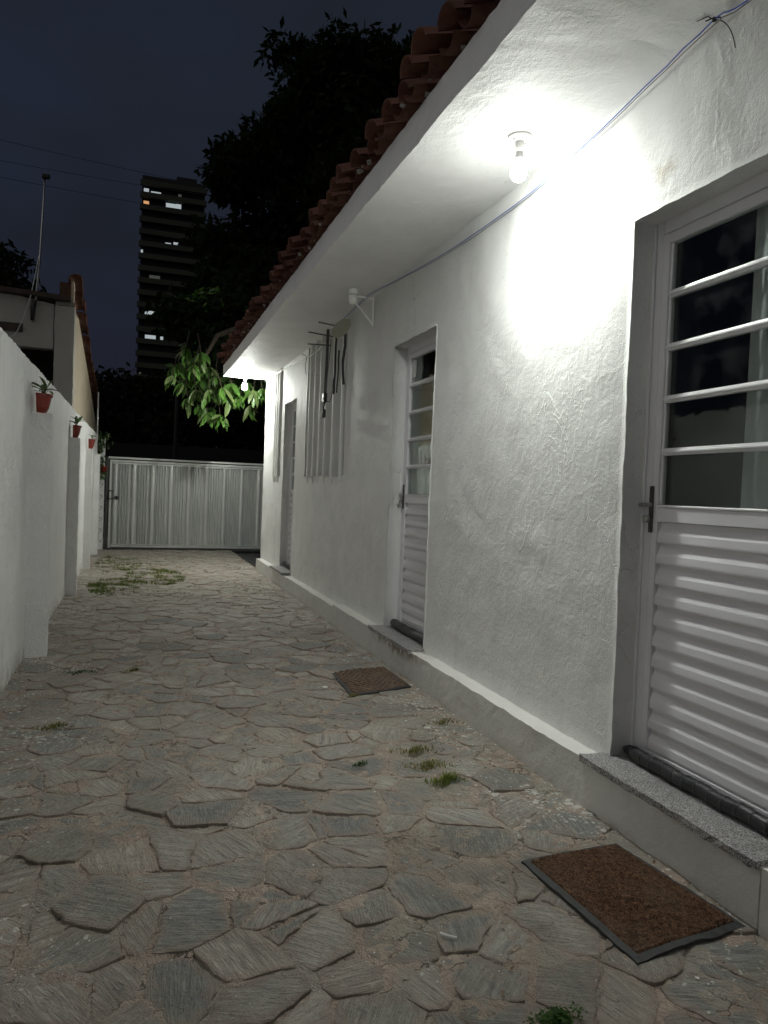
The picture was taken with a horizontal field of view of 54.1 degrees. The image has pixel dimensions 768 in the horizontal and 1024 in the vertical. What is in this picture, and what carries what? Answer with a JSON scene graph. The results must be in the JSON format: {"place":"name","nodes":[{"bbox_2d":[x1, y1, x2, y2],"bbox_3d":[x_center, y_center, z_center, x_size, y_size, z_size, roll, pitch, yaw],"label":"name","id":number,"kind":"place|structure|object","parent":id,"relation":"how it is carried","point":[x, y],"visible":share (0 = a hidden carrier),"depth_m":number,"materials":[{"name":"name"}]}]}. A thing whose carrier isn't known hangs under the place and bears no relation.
{"place":"outdoors","nodes":[
{"label":"outdoors","id":0,"kind":"place"},
{"bbox_2d":[0,139,204,185],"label":"overhead wire","id":1,"kind":"object","parent":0,"point":[101,163],"visible":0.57,"depth_m":27.68,"materials":[{"name":"black metal"}]},
{"bbox_2d":[0,160,207,195],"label":"overhead wire","id":2,"kind":"object","parent":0,"point":[105,179],"visible":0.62,"depth_m":27.91,"materials":[{"name":"black"}]},
{"bbox_2d":[2,177,227,217],"bbox_3d":[-12.418,-12.157,27.355,21.010,0.769,0.016,2,2,-20],"label":"overhead wire","id":3,"kind":"object","parent":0,"point":[109,197],"visible":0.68,"depth_m":28.13,"materials":[{"name":"black"}]},
{"bbox_2d":[103,520,260,566],"bbox_3d":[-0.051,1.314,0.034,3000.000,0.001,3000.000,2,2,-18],"label":"ground","id":4,"kind":"structure","parent":0,"point":[250,557],"depth_m":14.56,"materials":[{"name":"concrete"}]},
{"bbox_2d":[0,239,46,292],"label":"street tree","id":5,"kind":"object","parent":4,"relation":"on","point":[9,276],"visible":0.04,"depth_m":28.01,"materials":[{"name":"green plant"}]},
{"bbox_2d":[0,274,97,433],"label":"neighbor house","id":6,"kind":"structure","parent":4,"relation":"on","point":[52,343],"depth_m":9.18,"materials":[{"name":"paint"}]},
{"bbox_2d":[30,173,49,321],"bbox_3d":[-4.130,-3.172,9.043,0.180,1.771,0.072,1,2,-27],"label":"antenna pole","id":7,"kind":"object","parent":6,"relation":"attached to","point":[45,176],"visible":1,"depth_m":9.04,"materials":[{"name":"metal"}]},
{"bbox_2d":[9,256,38,336],"bbox_3d":[-4.287,-2.580,8.977,0.303,1.007,0.046,1,2,-28],"label":"dangling wire","id":8,"kind":"object","parent":7,"relation":"hanging from","point":[29,299],"visible":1,"depth_m":8.98,"materials":[{"name":"grey"}]},
{"bbox_2d":[0,327,100,693],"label":"boundary wall","id":9,"kind":"structure","parent":4,"relation":"on","point":[49,487],"depth_m":5.30,"materials":[{"name":"paint"}]},
{"bbox_2d":[32,376,58,412],"bbox_3d":[-2.428,-0.829,5.335,0.206,0.257,0.181,2,1,3],"label":"potted plant","id":10,"kind":"object","parent":9,"relation":"attached to","point":[43,399],"visible":0.98,"depth_m":5.30,"materials":[{"name":"green plant"}]},
{"bbox_2d":[70,416,89,437],"bbox_3d":[-3.359,-0.939,8.276,0.243,0.252,0.187,2,2,-24],"label":"potted plant","id":11,"kind":"object","parent":9,"relation":"on","point":[76,430],"visible":0.97,"depth_m":8.23,"materials":[{"name":"green plant"}]},
{"bbox_2d":[88,434,95,448],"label":"potted plant","id":12,"kind":"object","parent":9,"relation":"on","point":[91,441],"visible":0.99,"depth_m":10.80,"materials":[{"name":"green plant"}]},
{"bbox_2d":[97,392,98,440],"bbox_3d":[-5.175,-1.725,13.609,0.029,0.880,0.027,1,2,-41],"label":"thin pole","id":13,"kind":"object","parent":9,"relation":"on","point":[97,413],"visible":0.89,"depth_m":13.60,"materials":[{"name":"grey metal"}]},
{"bbox_2d":[93,362,166,443],"bbox_3d":[-11.873,-3.107,31.582,6.651,6.492,7.075,2,2,-18],"label":"street tree","id":14,"kind":"object","parent":4,"relation":"on","point":[123,403],"visible":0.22,"depth_m":29.99,"materials":[{"name":"green plant"}]},
{"bbox_2d":[135,175,206,408],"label":"apartment tower","id":15,"kind":"structure","parent":4,"relation":"on","point":[166,260],"depth_m":189.72,"materials":[{"name":"black concrete"}]},
{"bbox_2d":[145,335,155,338],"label":"lit window","id":16,"kind":"structure","parent":15,"relation":"in","point":[146,336],"depth_m":189.86,"materials":[{"name":"white glass"}]},
{"bbox_2d":[140,320,163,327],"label":"window","id":17,"kind":"structure","parent":15,"relation":"in","point":[142,322],"depth_m":189.91,"materials":[{"name":"black glass"}]},
{"bbox_2d":[139,368,169,374],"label":"window","id":18,"kind":"structure","parent":15,"relation":"in","point":[143,371],"depth_m":189.95,"materials":[{"name":"black"}]},
{"bbox_2d":[149,275,159,278],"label":"lit window","id":19,"kind":"structure","parent":15,"relation":"in","point":[150,276],"depth_m":189.68,"materials":[{"name":"white glass"}]},
{"bbox_2d":[140,332,176,340],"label":"window","id":20,"kind":"structure","parent":15,"relation":"in","point":[142,334],"depth_m":190.14,"materials":[{"name":"black"}]},
{"bbox_2d":[141,296,175,303],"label":"window","id":21,"kind":"structure","parent":15,"relation":"in","point":[143,298],"depth_m":189.54,"materials":[{"name":"black glass"}]},
{"bbox_2d":[140,344,188,352],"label":"window","id":22,"kind":"structure","parent":15,"relation":"in","point":[145,347],"depth_m":190.74,"materials":[{"name":"black glass"}]},
{"bbox_2d":[141,283,188,293],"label":"window","id":23,"kind":"structure","parent":15,"relation":"in","point":[143,286],"depth_m":190.14,"materials":[{"name":"black glass"}]},
{"bbox_2d":[142,271,191,281],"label":"window","id":24,"kind":"structure","parent":15,"relation":"in","point":[144,274],"depth_m":190.79,"materials":[{"name":"black glass"}]},
{"bbox_2d":[139,356,195,364],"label":"window","id":25,"kind":"structure","parent":15,"relation":"in","point":[144,359],"depth_m":190.70,"materials":[{"name":"black glass"}]},
{"bbox_2d":[143,223,192,234],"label":"window","id":26,"kind":"structure","parent":15,"relation":"in","point":[145,225],"depth_m":189.98,"materials":[{"name":"black glass"}]},
{"bbox_2d":[142,259,194,269],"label":"window","id":27,"kind":"structure","parent":15,"relation":"in","point":[144,262],"depth_m":190.56,"materials":[{"name":"black glass"}]},
{"bbox_2d":[143,235,196,245],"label":"window","id":28,"kind":"structure","parent":15,"relation":"in","point":[145,237],"depth_m":189.91,"materials":[{"name":"black glass"}]},
{"bbox_2d":[166,203,176,207],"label":"lit window","id":29,"kind":"structure","parent":15,"relation":"in","point":[170,205],"depth_m":190.28,"materials":[{"name":"white glass"}]},
{"bbox_2d":[143,247,200,259],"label":"window","id":30,"kind":"structure","parent":15,"relation":"in","point":[145,250],"depth_m":190.74,"materials":[{"name":"black glass"}]},
{"bbox_2d":[144,211,201,222],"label":"window","id":31,"kind":"structure","parent":15,"relation":"in","point":[146,213],"depth_m":190.28,"materials":[{"name":"black glass"}]},
{"bbox_2d":[144,198,202,211],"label":"window","id":32,"kind":"structure","parent":15,"relation":"in","point":[152,202],"depth_m":190.79,"materials":[{"name":"black glass"}]},
{"bbox_2d":[144,186,202,199],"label":"window","id":33,"kind":"structure","parent":15,"relation":"in","point":[163,191],"depth_m":190.56,"materials":[{"name":"black glass"}]},
{"bbox_2d":[173,389,178,459],"bbox_3d":[-6.420,-1.664,23.108,0.092,4.230,0.092,2,1,4],"label":"street pole","id":34,"kind":"object","parent":4,"relation":"on","point":[175,430],"visible":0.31,"depth_m":23.05,"materials":[{"name":"black"}]},
{"bbox_2d":[118,368,263,450],"bbox_3d":[-7.946,-2.990,32.004,7.226,6.540,6.766,2,2,-18],"label":"street tree","id":35,"kind":"object","parent":4,"relation":"on","point":[191,432],"visible":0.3,"depth_m":30.40,"materials":[{"name":"green plant"}]},
{"bbox_2d":[224,377,265,450],"bbox_3d":[-4.121,-3.833,34.244,7.404,8.404,7.161,2,2,-18],"label":"street tree","id":36,"kind":"object","parent":4,"relation":"on","point":[248,422],"visible":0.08,"depth_m":31.64,"materials":[{"name":"green plant"}]},
{"bbox_2d":[141,7,437,431],"bbox_3d":[-0.399,-5.203,17.608,10.022,12.253,9.428,2,2,-18],"label":"mango tree","id":37,"kind":"object","parent":4,"relation":"on","point":[302,139],"visible":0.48,"depth_m":15.40,"materials":[{"name":"green plant"}]},
{"bbox_2d":[217,0,767,940],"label":"white house","id":38,"kind":"structure","parent":4,"relation":"on","point":[557,576],"depth_m":3.51,"materials":[{"name":"paint"}]},
{"bbox_2d":[241,376,248,389],"bbox_3d":[-2.092,-1.933,11.313,0.116,0.203,0.116,2,2,-18],"label":"ceiling lamp","id":39,"kind":"object","parent":38,"relation":"attached to","point":[244,386],"visible":1,"depth_m":11.29,"materials":[{"name":"white plastic"}]},
{"bbox_2d":[272,368,283,481],"bbox_3d":[-1.457,-1.214,10.623,0.134,1.592,0.355,2,2,-18],"label":"window","id":40,"kind":"structure","parent":38,"relation":"in","point":[279,377],"depth_m":10.59,"materials":[{"name":"paint"}]},
{"bbox_2d":[282,403,295,569],"bbox_3d":[-1.174,-0.338,9.844,0.138,2.225,0.810,2,2,-18],"label":"door","id":41,"kind":"structure","parent":38,"relation":"in","point":[286,564],"depth_m":10.12,"materials":[{"name":"paint"}]},
{"bbox_2d":[266,338,329,380],"bbox_3d":[-1.187,-1.882,9.659,0.027,0.132,4.110,2,2,-18],"label":"white cable","id":42,"kind":"object","parent":38,"relation":"attached to","point":[297,362],"visible":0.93,"depth_m":9.28,"materials":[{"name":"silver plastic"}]},
{"bbox_2d":[306,318,348,483],"bbox_3d":[-0.577,-1.103,7.966,0.135,1.607,1.475,2,2,-18],"label":"window","id":43,"kind":"structure","parent":38,"relation":"in","point":[325,437],"depth_m":7.90,"materials":[{"name":"paint"}]},
{"bbox_2d":[308,318,350,391],"bbox_3d":[-0.556,-1.511,7.165,0.282,0.626,0.855,2,2,-18],"label":"tv antenna","id":44,"kind":"object","parent":38,"relation":"attached to","point":[341,327],"visible":0.98,"depth_m":6.85,"materials":[{"name":"metal"}]},
{"bbox_2d":[321,392,326,417],"bbox_3d":[-0.608,-1.085,7.634,0.040,0.255,0.095,2,2,-18],"label":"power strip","id":45,"kind":"object","parent":44,"relation":"hanging from","point":[323,411],"visible":0.98,"depth_m":7.62,"materials":[{"name":"plastic"}]},
{"bbox_2d":[325,342,332,401],"bbox_3d":[-0.533,-1.392,7.405,0.010,0.624,0.293,2,2,-18],"label":"wire loop","id":46,"kind":"object","parent":44,"relation":"attached to","point":[327,377],"visible":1,"depth_m":7.43,"materials":[{"name":"black"}]},
{"bbox_2d":[333,338,336,393],"bbox_3d":[-0.474,-1.422,7.261,0.022,0.570,0.043,2,2,-18],"label":"hanging lead","id":47,"kind":"object","parent":44,"relation":"hanging from","point":[335,353],"visible":0.88,"depth_m":7.25,"materials":[{"name":"black plastic"}]},
{"bbox_2d":[336,350,339,392],"bbox_3d":[-0.440,-1.333,7.150,0.017,0.402,0.056,2,2,-18],"label":"hanging lead","id":48,"kind":"object","parent":44,"relation":"hanging from","point":[337,371],"visible":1,"depth_m":7.14,"materials":[{"name":"black plastic"}]},
{"bbox_2d":[341,333,346,384],"bbox_3d":[-0.370,-1.451,6.936,0.047,0.554,0.029,4,2,45],"label":"hanging lead","id":49,"kind":"object","parent":44,"relation":"hanging from","point":[342,361],"visible":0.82,"depth_m":6.93,"materials":[{"name":"black plastic"}]},
{"bbox_2d":[348,288,357,304],"bbox_3d":[-0.254,-1.773,6.172,0.082,0.148,0.082,2,2,-18],"label":"security camera","id":50,"kind":"object","parent":38,"relation":"attached to","point":[353,295],"visible":1,"depth_m":6.14,"materials":[{"name":"white plastic"}]},
{"bbox_2d":[346,294,373,326],"bbox_3d":[-0.204,-1.702,6.349,0.240,0.245,0.024,2,2,-18],"label":"wall bracket","id":51,"kind":"object","parent":38,"relation":"attached to","point":[363,313],"depth_m":6.37,"materials":[{"name":"white metal"}]},
{"bbox_2d":[390,335,435,643],"bbox_3d":[0.261,-0.170,5.512,0.138,2.225,0.889,2,2,-18],"label":"door","id":52,"kind":"structure","parent":38,"relation":"in","point":[413,525],"depth_m":5.71,"materials":[{"name":"paint"}]},
{"bbox_2d":[410,442,430,504],"bbox_3d":[0.325,-0.213,5.528,0.023,0.605,0.820,2,2,-18],"label":"curtain","id":53,"kind":"object","parent":38,"relation":"hanging from","point":[420,477],"visible":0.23,"depth_m":5.65,"materials":[{"name":"white fabric"}]},
{"bbox_2d":[507,131,532,181],"bbox_3d":[0.622,-1.624,3.464,0.116,0.203,0.116,2,2,-18],"label":"ceiling lamp","id":54,"kind":"object","parent":38,"relation":"attached to","point":[518,166],"visible":1,"depth_m":3.44,"materials":[{"name":"white glass"}]},
{"bbox_2d":[344,0,747,317],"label":"blue cable","id":55,"kind":"object","parent":38,"relation":"attached to","point":[586,142],"visible":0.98,"depth_m":3.23,"materials":[{"name":"blue plastic"}]},
{"bbox_2d":[697,16,735,47],"bbox_3d":[1.122,-1.615,2.543,0.133,0.142,0.026,3,2,35],"label":"wire tie","id":56,"kind":"object","parent":55,"relation":"attached to","point":[713,19],"visible":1,"depth_m":2.54,"materials":[{"name":"black plastic"}]},
{"bbox_2d":[345,0,751,317],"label":"grey cable","id":57,"kind":"object","parent":38,"relation":"attached to","point":[589,141],"visible":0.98,"depth_m":3.18,"materials":[{"name":"grey plastic"}]},
{"bbox_2d":[623,171,767,836],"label":"door","id":58,"kind":"structure","parent":38,"relation":"in","point":[699,716],"depth_m":2.79,"materials":[{"name":"paint"}]},
{"bbox_2d":[740,204,767,529],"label":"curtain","id":59,"kind":"object","parent":38,"relation":"hanging from","point":[754,491],"visible":0.36,"depth_m":2.65,"materials":[{"name":"fabric"}]},
{"bbox_2d":[103,537,260,549],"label":"pavement","id":60,"kind":"structure","parent":0,"point":[159,545],"depth_m":15.56,"materials":[{"name":"concrete"}]},
{"bbox_2d":[103,442,263,519],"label":"street wall","id":61,"kind":"structure","parent":0,"point":[183,453],"depth_m":26.05,"materials":[{"name":"black"}]},
{"bbox_2d":[0,0,447,448],"label":"sky","id":62,"kind":"structure","parent":0,"point":[144,86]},
{"bbox_2d":[0,573,710,1013],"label":"paint chips","id":63,"kind":"object","parent":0,"point":[374,791],"visible":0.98,"depth_m":3.61,"materials":[{"name":"white"}]},
{"bbox_2d":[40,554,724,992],"bbox_3d":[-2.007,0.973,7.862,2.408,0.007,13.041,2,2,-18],"label":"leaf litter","id":64,"kind":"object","parent":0,"point":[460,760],"visible":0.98,"depth_m":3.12,"materials":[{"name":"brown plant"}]},
{"bbox_2d":[0,547,767,1023],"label":"driveway","id":65,"kind":"structure","parent":0,"point":[230,895],"depth_m":2.66,"materials":[{"name":"stone"}]},
{"bbox_2d":[31,721,74,730],"bbox_3d":[-1.684,1.081,3.824,0.204,0.029,0.106,1,2,-32],"label":"grass tuft","id":66,"kind":"object","parent":65,"relation":"on","point":[53,725],"visible":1,"depth_m":3.82,"materials":[{"name":"green plant"}]},
{"bbox_2d":[62,669,97,674],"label":"grass tuft","id":67,"kind":"object","parent":65,"relation":"on","point":[82,671],"visible":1,"depth_m":4.93,"materials":[{"name":"green plant"}]},
{"bbox_2d":[97,439,105,549],"bbox_3d":[-5.295,-0.311,13.989,0.177,2.096,0.153,2,2,-18],"label":"gate post","id":68,"kind":"object","parent":65,"relation":"on","point":[101,517],"visible":0.42,"depth_m":13.95,"materials":[{"name":"paint"}]},
{"bbox_2d":[94,430,113,479],"bbox_3d":[-5.205,-1.047,13.892,0.357,0.938,0.254,1,2,-36],"label":"creeper","id":69,"kind":"object","parent":68,"relation":"attached to","point":[106,438],"visible":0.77,"depth_m":13.87,"materials":[{"name":"green plant"}]},
{"bbox_2d":[100,466,107,471],"bbox_3d":[-5.172,-0.786,13.900,0.132,0.110,0.129,2,2,-18],"label":"hanging pot","id":70,"kind":"object","parent":68,"relation":"hanging from","point":[103,468],"visible":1,"depth_m":13.86,"materials":[{"name":"red ceramic"}]},
{"bbox_2d":[104,458,108,548],"bbox_3d":[-5.199,-0.146,14.090,0.045,1.740,0.050,2,2,-18],"label":"gate jamb","id":71,"kind":"object","parent":65,"relation":"on","point":[106,507],"visible":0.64,"depth_m":14.07,"materials":[{"name":"metal"}]},
{"bbox_2d":[106,456,263,551],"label":"metal gate","id":72,"kind":"structure","parent":71,"relation":"attached to","point":[213,507],"depth_m":14.54,"materials":[{"name":"metal"}]},
{"bbox_2d":[123,667,143,671],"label":"grass tuft","id":73,"kind":"object","parent":65,"relation":"on","point":[133,669],"visible":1,"depth_m":5.03,"materials":[{"name":"green plant"}]},
{"bbox_2d":[85,550,282,611],"bbox_3d":[-2.809,0.848,11.017,2.810,0.058,7.305,2,2,-18],"label":"weed cover","id":74,"kind":"object","parent":65,"relation":"on","point":[97,584],"visible":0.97,"depth_m":9.78,"materials":[{"name":"green plant"}]},
{"bbox_2d":[351,760,367,767],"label":"grass tuft","id":75,"kind":"object","parent":65,"relation":"on","point":[359,763],"visible":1,"depth_m":3.47,"materials":[{"name":"green plant"}]},
{"bbox_2d":[332,666,410,695],"bbox_3d":[-0.102,1.116,5.031,0.450,0.033,0.702,2,2,-18],"label":"doormat","id":76,"kind":"object","parent":65,"relation":"on","point":[365,681],"visible":1,"depth_m":4.96,"materials":[{"name":"fabric"}]},
{"bbox_2d":[389,744,443,755],"bbox_3d":[0.159,1.154,3.687,0.280,0.033,0.120,2,2,-25],"label":"grass tuft","id":77,"kind":"object","parent":65,"relation":"on","point":[413,750],"visible":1,"depth_m":3.67,"materials":[{"name":"green plant"}]},
{"bbox_2d":[400,757,456,771],"bbox_3d":[0.207,1.160,3.478,0.272,0.036,0.141,2,2,-18],"label":"grass tuft","id":78,"kind":"object","parent":65,"relation":"on","point":[429,764],"visible":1,"depth_m":3.48,"materials":[{"name":"green plant"}]},
{"bbox_2d":[423,717,463,726],"bbox_3d":[0.333,1.154,4.159,0.217,0.023,0.112,1,2,-26],"label":"grass tuft","id":79,"kind":"object","parent":65,"relation":"on","point":[445,719],"visible":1,"depth_m":4.17,"materials":[{"name":"green plant"}]},
{"bbox_2d":[425,770,467,786],"bbox_3d":[0.273,1.162,3.305,0.193,0.046,0.107,1,2,-35],"label":"grass tuft","id":80,"kind":"object","parent":65,"relation":"on","point":[448,777],"visible":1,"depth_m":3.30,"materials":[{"name":"green plant"}]},
{"bbox_2d":[440,932,456,939],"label":"twig","id":81,"kind":"object","parent":65,"relation":"on","point":[448,935],"visible":1,"depth_m":2.13,"materials":[{"name":"white"}]},
{"bbox_2d":[522,1001,587,1023],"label":"grass tuft","id":82,"kind":"object","parent":65,"relation":"on","point":[557,1015],"visible":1,"depth_m":1.81,"materials":[{"name":"green plant"}]},
{"bbox_2d":[521,843,745,964],"bbox_3d":[0.774,1.221,2.413,0.441,0.028,0.600,2,2,-23],"label":"doormat","id":83,"kind":"object","parent":65,"relation":"on","point":[635,909],"visible":1,"depth_m":2.35,"materials":[{"name":"fabric"}]}
]}

